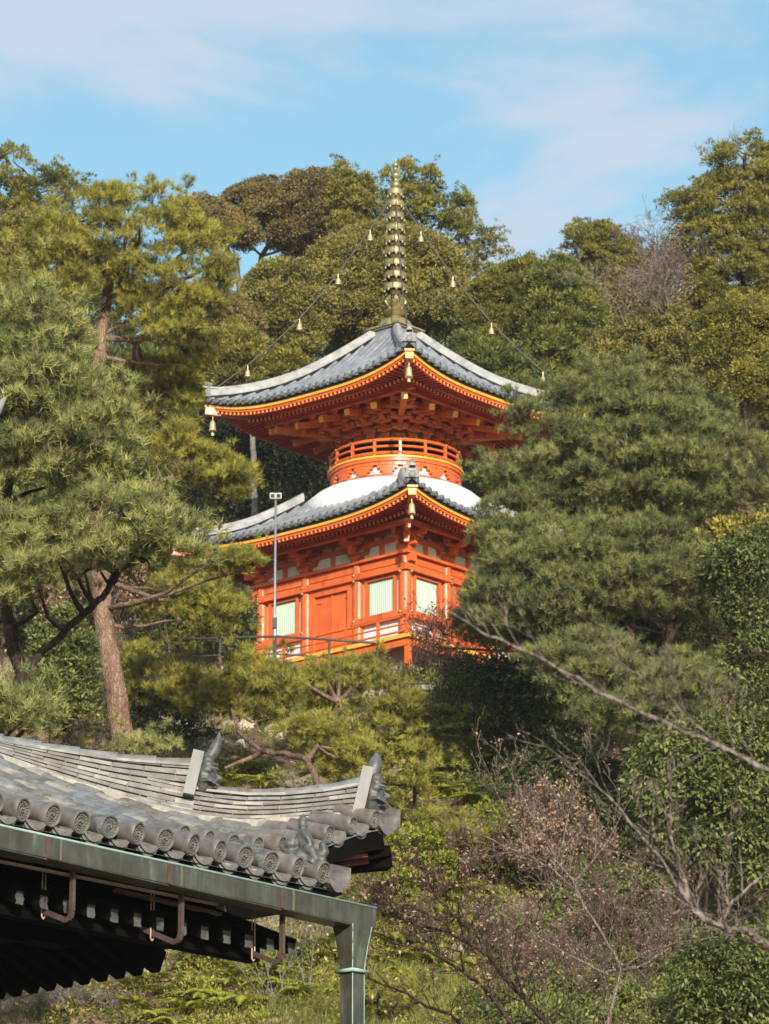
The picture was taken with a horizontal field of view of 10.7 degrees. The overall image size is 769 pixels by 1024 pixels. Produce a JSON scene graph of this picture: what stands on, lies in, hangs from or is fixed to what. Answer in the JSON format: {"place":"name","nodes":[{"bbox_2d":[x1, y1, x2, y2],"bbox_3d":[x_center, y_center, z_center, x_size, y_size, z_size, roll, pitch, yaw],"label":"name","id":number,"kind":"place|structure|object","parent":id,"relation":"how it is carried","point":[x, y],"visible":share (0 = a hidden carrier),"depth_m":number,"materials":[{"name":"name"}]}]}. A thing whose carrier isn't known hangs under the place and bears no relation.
{"place":"outdoors","nodes":[
{"label":"outdoors","id":0,"kind":"place"},
{"bbox_2d":[0,402,768,1023],"bbox_3d":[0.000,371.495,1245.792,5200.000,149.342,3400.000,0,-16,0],"label":"hillside","id":1,"kind":"structure","parent":0,"point":[98,736],"depth_m":92.45,"materials":[{"name":"green plant"}]},
{"bbox_2d":[0,203,94,496],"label":"evergreen oak","id":2,"kind":"object","parent":1,"relation":"on","point":[21,212],"visible":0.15,"depth_m":146.70,"materials":[{"name":"green plant"}]},
{"bbox_2d":[0,137,96,381],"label":"cypress tree","id":3,"kind":"object","parent":1,"relation":"on","point":[16,194],"visible":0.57,"depth_m":161.29,"materials":[{"name":"green plant"}]},
{"bbox_2d":[0,587,99,660],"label":"evergreen tree","id":4,"kind":"object","parent":1,"relation":"on","point":[30,610],"visible":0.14,"depth_m":102.62,"materials":[{"name":"green plant"}]},
{"bbox_2d":[24,599,102,744],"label":"shrub","id":5,"kind":"object","parent":1,"relation":"on","point":[68,654],"visible":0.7,"depth_m":85.83,"materials":[{"name":"green plant"}]},
{"bbox_2d":[0,972,139,1021],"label":"bare shrub","id":6,"kind":"object","parent":1,"relation":"on","point":[42,994],"visible":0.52,"depth_m":78.22,"materials":[{"name":"brown plant"}]},
{"bbox_2d":[0,599,140,744],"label":"bare shrub","id":7,"kind":"object","parent":1,"relation":"on","point":[102,689],"visible":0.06,"depth_m":97.57,"materials":[{"name":"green plant"}]},
{"bbox_2d":[31,548,159,745],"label":"evergreen tree","id":8,"kind":"object","parent":1,"relation":"on","point":[51,599],"visible":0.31,"depth_m":90.84,"materials":[{"name":"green plant"}]},
{"bbox_2d":[0,234,235,742],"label":"black pine","id":9,"kind":"object","parent":1,"relation":"on","point":[104,408],"visible":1,"depth_m":59.16,"materials":[{"name":"green plant"}]},
{"bbox_2d":[0,169,272,753],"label":"red pine","id":10,"kind":"object","parent":1,"relation":"on","point":[211,464],"visible":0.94,"depth_m":90.08,"materials":[{"name":"green plant"}]},
{"bbox_2d":[98,630,174,752],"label":"young pine","id":11,"kind":"object","parent":1,"relation":"on","point":[134,678],"visible":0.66,"depth_m":94.26,"materials":[{"name":"green plant"}]},
{"bbox_2d":[101,971,175,989],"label":"fern","id":12,"kind":"object","parent":1,"relation":"on","point":[142,976],"visible":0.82,"depth_m":79.10,"materials":[{"name":"green plant"}]},
{"bbox_2d":[96,710,184,756],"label":"young pine","id":13,"kind":"object","parent":1,"relation":"on","point":[138,741],"visible":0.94,"depth_m":85.28,"materials":[{"name":"green plant"}]},
{"bbox_2d":[113,1008,176,1020],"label":"fern","id":14,"kind":"object","parent":1,"relation":"on","point":[150,1013],"visible":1,"depth_m":76.94,"materials":[{"name":"green plant"}]},
{"bbox_2d":[111,510,206,712],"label":"evergreen tree","id":15,"kind":"object","parent":1,"relation":"on","point":[138,611],"visible":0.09,"depth_m":99.37,"materials":[{"name":"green plant"}]},
{"bbox_2d":[133,982,190,993],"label":"fern","id":16,"kind":"object","parent":1,"relation":"on","point":[169,988],"visible":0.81,"depth_m":78.58,"materials":[{"name":"green plant"}]},
{"bbox_2d":[111,545,221,672],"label":"evergreen tree","id":17,"kind":"object","parent":1,"relation":"on","point":[170,628],"visible":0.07,"depth_m":111.08,"materials":[{"name":"green plant"}]},
{"bbox_2d":[150,1016,189,1023],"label":"fern","id":18,"kind":"object","parent":1,"relation":"on","point":[167,1020],"visible":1,"depth_m":76.40,"materials":[{"name":"green plant"}]},
{"bbox_2d":[126,680,222,749],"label":"shrub","id":19,"kind":"object","parent":1,"relation":"on","point":[192,720],"visible":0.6,"depth_m":94.68,"materials":[{"name":"green plant"}]},
{"bbox_2d":[165,1000,219,1015],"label":"fern","id":20,"kind":"object","parent":1,"relation":"on","point":[198,1004],"visible":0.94,"depth_m":76.94,"materials":[{"name":"green plant"}]},
{"bbox_2d":[0,732,404,1023],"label":"temple hall","id":21,"kind":"structure","parent":1,"relation":"on","point":[115,865],"depth_m":31.94,"materials":[{"name":"grey tile"}]},
{"bbox_2d":[279,814,328,868],"bbox_3d":[-0.634,2.604,32.260,0.395,0.467,0.203,-1,-17,4],"label":"roof statue","id":22,"kind":"object","parent":21,"relation":"on","point":[301,844],"visible":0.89,"depth_m":32.21,"materials":[{"name":"ceramic"}]},
{"bbox_2d":[163,189,266,289],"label":"evergreen oak","id":23,"kind":"object","parent":1,"relation":"on","point":[253,232],"visible":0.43,"depth_m":155.88,"materials":[{"name":"green plant"}]},
{"bbox_2d":[189,589,264,654],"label":"shrub","id":24,"kind":"object","parent":1,"relation":"on","point":[249,615],"visible":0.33,"depth_m":103.92,"materials":[{"name":"green plant"}]},
{"bbox_2d":[222,735,247,753],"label":"rock","id":25,"kind":"object","parent":1,"relation":"on","point":[227,741],"visible":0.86,"depth_m":95.86,"materials":[{"name":"grey stone"}]},
{"bbox_2d":[204,289,268,590],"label":"evergreen oak","id":26,"kind":"object","parent":1,"relation":"on","point":[246,312],"visible":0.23,"depth_m":135.86,"materials":[{"name":"green plant"}]},
{"bbox_2d":[204,379,283,651],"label":"shade tree","id":27,"kind":"object","parent":1,"relation":"on","point":[254,511],"visible":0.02,"depth_m":115.61,"materials":[{"name":"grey plant"}]},
{"bbox_2d":[217,994,275,1005],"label":"fern","id":28,"kind":"object","parent":1,"relation":"on","point":[238,999],"visible":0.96,"depth_m":76.91,"materials":[{"name":"green plant"}]},
{"bbox_2d":[199,315,332,590],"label":"cypress tree","id":29,"kind":"object","parent":1,"relation":"on","point":[248,343],"visible":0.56,"depth_m":131.00,"materials":[{"name":"green plant"}]},
{"bbox_2d":[142,621,393,784],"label":"young pine","id":30,"kind":"object","parent":1,"relation":"on","point":[320,682],"visible":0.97,"depth_m":91.59,"materials":[{"name":"green plant"}]},
{"bbox_2d":[0,639,537,1023],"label":"undergrowth","id":31,"kind":"object","parent":1,"relation":"on","point":[190,972],"visible":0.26,"depth_m":79.18,"materials":[{"name":"green plant"}]},
{"bbox_2d":[238,976,301,987],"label":"fern","id":32,"kind":"object","parent":1,"relation":"on","point":[273,980],"visible":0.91,"depth_m":77.58,"materials":[{"name":"green plant"}]},
{"bbox_2d":[169,635,378,676],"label":"metal railing","id":33,"kind":"object","parent":1,"relation":"on","point":[275,637],"visible":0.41,"depth_m":101.48,"materials":[{"name":"metal"}]},
{"bbox_2d":[270,493,281,652],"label":"lamp pole","id":34,"kind":"object","parent":1,"relation":"on","point":[275,496],"visible":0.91,"depth_m":102.50,"materials":[{"name":"metal"}]},
{"bbox_2d":[234,254,343,468],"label":"evergreen oak","id":35,"kind":"object","parent":1,"relation":"on","point":[283,292],"visible":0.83,"depth_m":143.96,"materials":[{"name":"green plant"}]},
{"bbox_2d":[234,899,349,1005],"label":"bare shrub","id":36,"kind":"object","parent":1,"relation":"on","point":[295,950],"visible":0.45,"depth_m":77.04,"materials":[{"name":"grey plant"}]},
{"bbox_2d":[217,165,373,328],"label":"evergreen oak","id":37,"kind":"object","parent":1,"relation":"on","point":[288,210],"visible":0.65,"depth_m":163.26,"materials":[{"name":"green plant"}]},
{"bbox_2d":[278,983,330,996],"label":"fern","id":38,"kind":"object","parent":1,"relation":"on","point":[308,986],"visible":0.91,"depth_m":76.66,"materials":[{"name":"green plant"}]},
{"bbox_2d":[0,692,692,1023],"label":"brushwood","id":39,"kind":"object","parent":1,"relation":"on","point":[330,929],"visible":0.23,"depth_m":79.23,"materials":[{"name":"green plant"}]},
{"bbox_2d":[320,152,388,234],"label":"oak","id":40,"kind":"object","parent":1,"relation":"on","point":[353,193],"visible":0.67,"depth_m":158.74,"materials":[{"name":"green plant"}]},
{"bbox_2d":[315,956,430,1023],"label":"young pine","id":41,"kind":"object","parent":1,"relation":"on","point":[370,1004],"visible":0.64,"depth_m":74.23,"materials":[{"name":"green plant"}]},
{"bbox_2d":[180,394,567,525],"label":"forest","id":42,"kind":"object","parent":1,"relation":"on","point":[270,457],"visible":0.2,"depth_m":120.41,"materials":[{"name":"green plant"}]},
{"bbox_2d":[171,157,586,668],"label":"pagoda","id":43,"kind":"object","parent":1,"relation":"on","point":[359,551],"visible":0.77,"depth_m":107.71,"materials":[{"name":"wood"}]},
{"bbox_2d":[268,596,299,639],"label":"window","id":44,"kind":"structure","parent":43,"relation":"in","point":[287,610],"depth_m":107.89,"materials":[{"name":"paint"}]},
{"bbox_2d":[316,595,330,652],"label":"door leaf","id":45,"kind":"structure","parent":43,"relation":"in","point":[323,605],"depth_m":106.95,"materials":[{"name":"paint"}]},
{"bbox_2d":[333,592,346,648],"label":"door leaf","id":46,"kind":"structure","parent":43,"relation":"in","point":[340,600],"depth_m":106.58,"materials":[{"name":"paint"}]},
{"bbox_2d":[365,573,397,616],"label":"window","id":47,"kind":"structure","parent":43,"relation":"in","point":[381,593],"depth_m":105.75,"materials":[{"name":"paint"}]},
{"bbox_2d":[412,573,440,617],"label":"window","id":48,"kind":"structure","parent":43,"relation":"in","point":[422,586],"depth_m":105.83,"materials":[{"name":"paint"}]},
{"bbox_2d":[262,943,498,1023],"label":"grass","id":49,"kind":"structure","parent":1,"relation":"on","point":[320,1009],"depth_m":76.37,"materials":[{"name":"green plant"}]},
{"bbox_2d":[1,632,765,1023],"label":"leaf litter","id":50,"kind":"object","parent":1,"relation":"on","point":[349,890],"visible":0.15,"depth_m":82.32,"materials":[{"name":"brown plant"}]},
{"bbox_2d":[0,235,768,673],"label":"forest","id":51,"kind":"object","parent":1,"relation":"on","point":[142,469],"visible":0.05,"depth_m":140.18,"materials":[{"name":"green plant"}]},
{"bbox_2d":[303,217,473,353],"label":"evergreen oak","id":52,"kind":"object","parent":1,"relation":"on","point":[364,296],"visible":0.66,"depth_m":147.68,"materials":[{"name":"green plant"}]},
{"bbox_2d":[347,657,429,744],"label":"young pine","id":53,"kind":"object","parent":1,"relation":"on","point":[397,701],"visible":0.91,"depth_m":95.25,"materials":[{"name":"green plant"}]},
{"bbox_2d":[371,930,436,949],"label":"fern","id":54,"kind":"object","parent":1,"relation":"on","point":[402,937],"visible":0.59,"depth_m":80.00,"materials":[{"name":"green plant"}]},
{"bbox_2d":[368,949,450,964],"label":"fern","id":55,"kind":"object","parent":1,"relation":"on","point":[421,955],"visible":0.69,"depth_m":79.35,"materials":[{"name":"green plant"}]},
{"bbox_2d":[371,820,462,919],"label":"shrub","id":56,"kind":"object","parent":1,"relation":"on","point":[447,855],"visible":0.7,"depth_m":81.02,"materials":[{"name":"green plant"}]},
{"bbox_2d":[358,645,476,722],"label":"bare shrub","id":57,"kind":"object","parent":1,"relation":"on","point":[435,690],"visible":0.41,"depth_m":98.23,"materials":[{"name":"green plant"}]},
{"bbox_2d":[372,720,469,825],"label":"young pine","id":58,"kind":"object","parent":1,"relation":"on","point":[417,770],"visible":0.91,"depth_m":87.62,"materials":[{"name":"green plant"}]},
{"bbox_2d":[342,807,499,925],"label":"bare shrub","id":59,"kind":"object","parent":1,"relation":"on","point":[473,861],"visible":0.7,"depth_m":81.24,"materials":[{"name":"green plant"}]},
{"bbox_2d":[400,590,480,681],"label":"bare shrub","id":60,"kind":"object","parent":1,"relation":"on","point":[434,643],"visible":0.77,"depth_m":100.55,"materials":[{"name":"brown plant"}]},
{"bbox_2d":[373,154,514,351],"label":"oak","id":61,"kind":"object","parent":1,"relation":"on","point":[428,200],"visible":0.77,"depth_m":161.01,"materials":[{"name":"green plant"}]},
{"bbox_2d":[421,703,468,714],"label":"fern","id":62,"kind":"object","parent":1,"relation":"on","point":[450,709],"visible":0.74,"depth_m":97.13,"materials":[{"name":"green plant"}]},
{"bbox_2d":[394,792,504,890],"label":"young pine","id":63,"kind":"object","parent":1,"relation":"on","point":[425,812],"visible":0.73,"depth_m":82.11,"materials":[{"name":"green plant"}]},
{"bbox_2d":[387,875,517,966],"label":"bare shrub","id":64,"kind":"object","parent":1,"relation":"on","point":[481,920],"visible":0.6,"depth_m":79.08,"materials":[{"name":"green plant"}]},
{"bbox_2d":[315,841,602,1023],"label":"bare maple","id":65,"kind":"object","parent":1,"relation":"on","point":[527,1002],"visible":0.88,"depth_m":45.84,"materials":[{"name":"brown plant"}]},
{"bbox_2d":[399,802,519,898],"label":"bare shrub","id":66,"kind":"object","parent":1,"relation":"on","point":[500,863],"visible":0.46,"depth_m":82.57,"materials":[{"name":"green plant"}]},
{"bbox_2d":[442,751,488,771],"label":"fern","id":67,"kind":"object","parent":1,"relation":"on","point":[448,758],"visible":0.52,"depth_m":93.42,"materials":[{"name":"green plant"}]},
{"bbox_2d":[441,791,496,806],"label":"fern","id":68,"kind":"object","parent":1,"relation":"on","point":[485,798],"visible":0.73,"depth_m":91.05,"materials":[{"name":"green plant"}]},
{"bbox_2d":[448,893,509,908],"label":"fern","id":69,"kind":"object","parent":1,"relation":"on","point":[473,900],"visible":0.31,"depth_m":81.54,"materials":[{"name":"green plant"}]},
{"bbox_2d":[455,735,510,752],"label":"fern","id":70,"kind":"object","parent":1,"relation":"on","point":[481,744],"visible":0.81,"depth_m":94.65,"materials":[{"name":"green plant"}]},
{"bbox_2d":[453,800,522,882],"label":"shrub","id":71,"kind":"object","parent":1,"relation":"on","point":[497,808],"visible":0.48,"depth_m":83.33,"materials":[{"name":"green plant"}]},
{"bbox_2d":[449,247,539,380],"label":"cypress tree","id":72,"kind":"object","parent":1,"relation":"on","point":[495,292],"visible":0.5,"depth_m":141.64,"materials":[{"name":"green plant"}]},
{"bbox_2d":[442,313,563,458],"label":"cypress tree","id":73,"kind":"object","parent":1,"relation":"on","point":[504,359],"visible":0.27,"depth_m":129.48,"materials":[{"name":"green plant"}]},
{"bbox_2d":[469,569,553,667],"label":"evergreen tree","id":74,"kind":"object","parent":1,"relation":"on","point":[524,637],"visible":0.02,"depth_m":99.43,"materials":[{"name":"green plant"}]},
{"bbox_2d":[432,649,596,757],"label":"shrub","id":75,"kind":"object","parent":1,"relation":"on","point":[513,680],"visible":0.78,"depth_m":93.99,"materials":[{"name":"green plant"}]},
{"bbox_2d":[497,768,563,867],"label":"bare shrub","id":76,"kind":"object","parent":1,"relation":"on","point":[519,794],"visible":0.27,"depth_m":84.82,"materials":[{"name":"brown plant"}]},
{"bbox_2d":[511,247,618,519],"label":"cypress tree","id":77,"kind":"object","parent":1,"relation":"on","point":[559,320],"visible":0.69,"depth_m":138.22,"materials":[{"name":"green plant"}]},
{"bbox_2d":[496,738,634,854],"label":"shrub","id":78,"kind":"object","parent":1,"relation":"on","point":[533,761],"visible":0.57,"depth_m":86.76,"materials":[{"name":"green plant"}]},
{"bbox_2d":[468,895,673,1023],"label":"bare shrub","id":79,"kind":"object","parent":1,"relation":"on","point":[539,980],"visible":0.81,"depth_m":74.64,"materials":[{"name":"brown plant"}]},
{"bbox_2d":[496,773,648,911],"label":"bare shrub","id":80,"kind":"object","parent":1,"relation":"on","point":[581,846],"visible":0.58,"depth_m":82.61,"materials":[{"name":"brown plant"}]},
{"bbox_2d":[494,852,655,983],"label":"bare shrub","id":81,"kind":"object","parent":1,"relation":"on","point":[554,951],"visible":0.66,"depth_m":77.50,"materials":[{"name":"brown plant"}]},
{"bbox_2d":[401,614,768,1023],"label":"undergrowth","id":82,"kind":"object","parent":1,"relation":"on","point":[589,1006],"visible":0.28,"depth_m":78.90,"materials":[{"name":"green plant"}]},
{"bbox_2d":[423,572,768,790],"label":"bare tree","id":83,"kind":"object","parent":1,"relation":"on","point":[713,742],"visible":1,"depth_m":12.73,"materials":[{"name":"grey plant"}]},
{"bbox_2d":[556,216,647,284],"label":"cypress tree","id":84,"kind":"object","parent":1,"relation":"on","point":[592,241],"visible":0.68,"depth_m":157.86,"materials":[{"name":"green plant"}]},
{"bbox_2d":[437,707,767,1023],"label":"bare shrub tree","id":85,"kind":"object","parent":1,"relation":"on","point":[622,969],"visible":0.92,"depth_m":62.33,"materials":[{"name":"brown plant"}]},
{"bbox_2d":[440,342,768,823],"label":"black pine","id":86,"kind":"object","parent":1,"relation":"on","point":[535,551],"visible":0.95,"depth_m":89.14,"materials":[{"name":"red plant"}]},
{"bbox_2d":[552,233,687,534],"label":"bare tree","id":87,"kind":"object","parent":1,"relation":"on","point":[650,284],"visible":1,"depth_m":129.03,"materials":[{"name":"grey plant"}]},
{"bbox_2d":[571,858,685,949],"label":"shrub","id":88,"kind":"object","parent":1,"relation":"on","point":[626,881],"visible":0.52,"depth_m":78.65,"materials":[{"name":"green plant"}]},
{"bbox_2d":[566,859,703,977],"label":"bare shrub","id":89,"kind":"object","parent":1,"relation":"on","point":[639,909],"visible":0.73,"depth_m":77.72,"materials":[{"name":"brown plant"}]},
{"bbox_2d":[504,722,768,950],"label":"bare tree","id":90,"kind":"object","parent":1,"relation":"on","point":[762,941],"visible":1,"depth_m":15.02,"materials":[{"name":"grey plant"}]},
{"bbox_2d":[608,825,671,896],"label":"shrub","id":91,"kind":"object","parent":1,"relation":"on","point":[629,835],"visible":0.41,"depth_m":83.98,"materials":[{"name":"green plant"}]},
{"bbox_2d":[552,522,730,743],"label":"evergreen tree","id":92,"kind":"object","parent":1,"relation":"on","point":[653,637],"visible":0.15,"depth_m":96.19,"materials":[{"name":"green plant"}]},
{"bbox_2d":[593,223,701,318],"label":"evergreen oak","id":93,"kind":"object","parent":1,"relation":"on","point":[674,299],"visible":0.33,"depth_m":143.46,"materials":[{"name":"plant"}]},
{"bbox_2d":[583,302,717,652],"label":"evergreen oak","id":94,"kind":"object","parent":1,"relation":"on","point":[654,332],"visible":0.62,"depth_m":128.49,"materials":[{"name":"green plant"}]},
{"bbox_2d":[570,817,732,903],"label":"bare shrub","id":95,"kind":"object","parent":1,"relation":"on","point":[643,866],"visible":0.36,"depth_m":82.03,"materials":[{"name":"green plant"}]},
{"bbox_2d":[600,723,703,814],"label":"bare shrub","id":96,"kind":"object","parent":1,"relation":"on","point":[617,754],"visible":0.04,"depth_m":90.30,"materials":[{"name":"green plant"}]},
{"bbox_2d":[610,191,720,538],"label":"bare tree","id":97,"kind":"object","parent":1,"relation":"on","point":[642,238],"visible":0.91,"depth_m":142.55,"materials":[{"name":"plant"}]},
{"bbox_2d":[613,347,768,660],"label":"bare tree","id":98,"kind":"object","parent":1,"relation":"on","point":[697,611],"visible":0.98,"depth_m":13.50,"materials":[{"name":"brown plant"}]},
{"bbox_2d":[614,703,768,945],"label":"shrub","id":99,"kind":"object","parent":1,"relation":"on","point":[710,769],"visible":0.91,"depth_m":80.82,"materials":[{"name":"green plant"}]},
{"bbox_2d":[653,127,768,490],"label":"cypress tree","id":100,"kind":"object","parent":1,"relation":"on","point":[746,261],"visible":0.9,"depth_m":147.00,"materials":[{"name":"green plant"}]},
{"bbox_2d":[657,914,768,1023],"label":"shrub","id":101,"kind":"object","parent":1,"relation":"on","point":[748,965],"visible":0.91,"depth_m":72.88,"materials":[{"name":"green plant"}]},
{"bbox_2d":[680,508,768,859],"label":"shrub","id":102,"kind":"object","parent":1,"relation":"on","point":[719,524],"visible":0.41,"depth_m":88.85,"materials":[{"name":"green plant"}]},
{"bbox_2d":[688,288,768,600],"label":"yellowing tree","id":103,"kind":"object","parent":1,"relation":"on","point":[736,327],"visible":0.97,"depth_m":116.15,"materials":[{"name":"green plant"}]},
{"bbox_2d":[696,517,768,893],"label":"evergreen tree","id":104,"kind":"object","parent":1,"relation":"on","point":[732,561],"visible":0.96,"depth_m":86.12,"materials":[{"name":"green plant"}]},
{"bbox_2d":[0,0,768,419],"label":"sky","id":105,"kind":"structure","parent":0,"point":[550,113],"materials":[{"name":"blue"}]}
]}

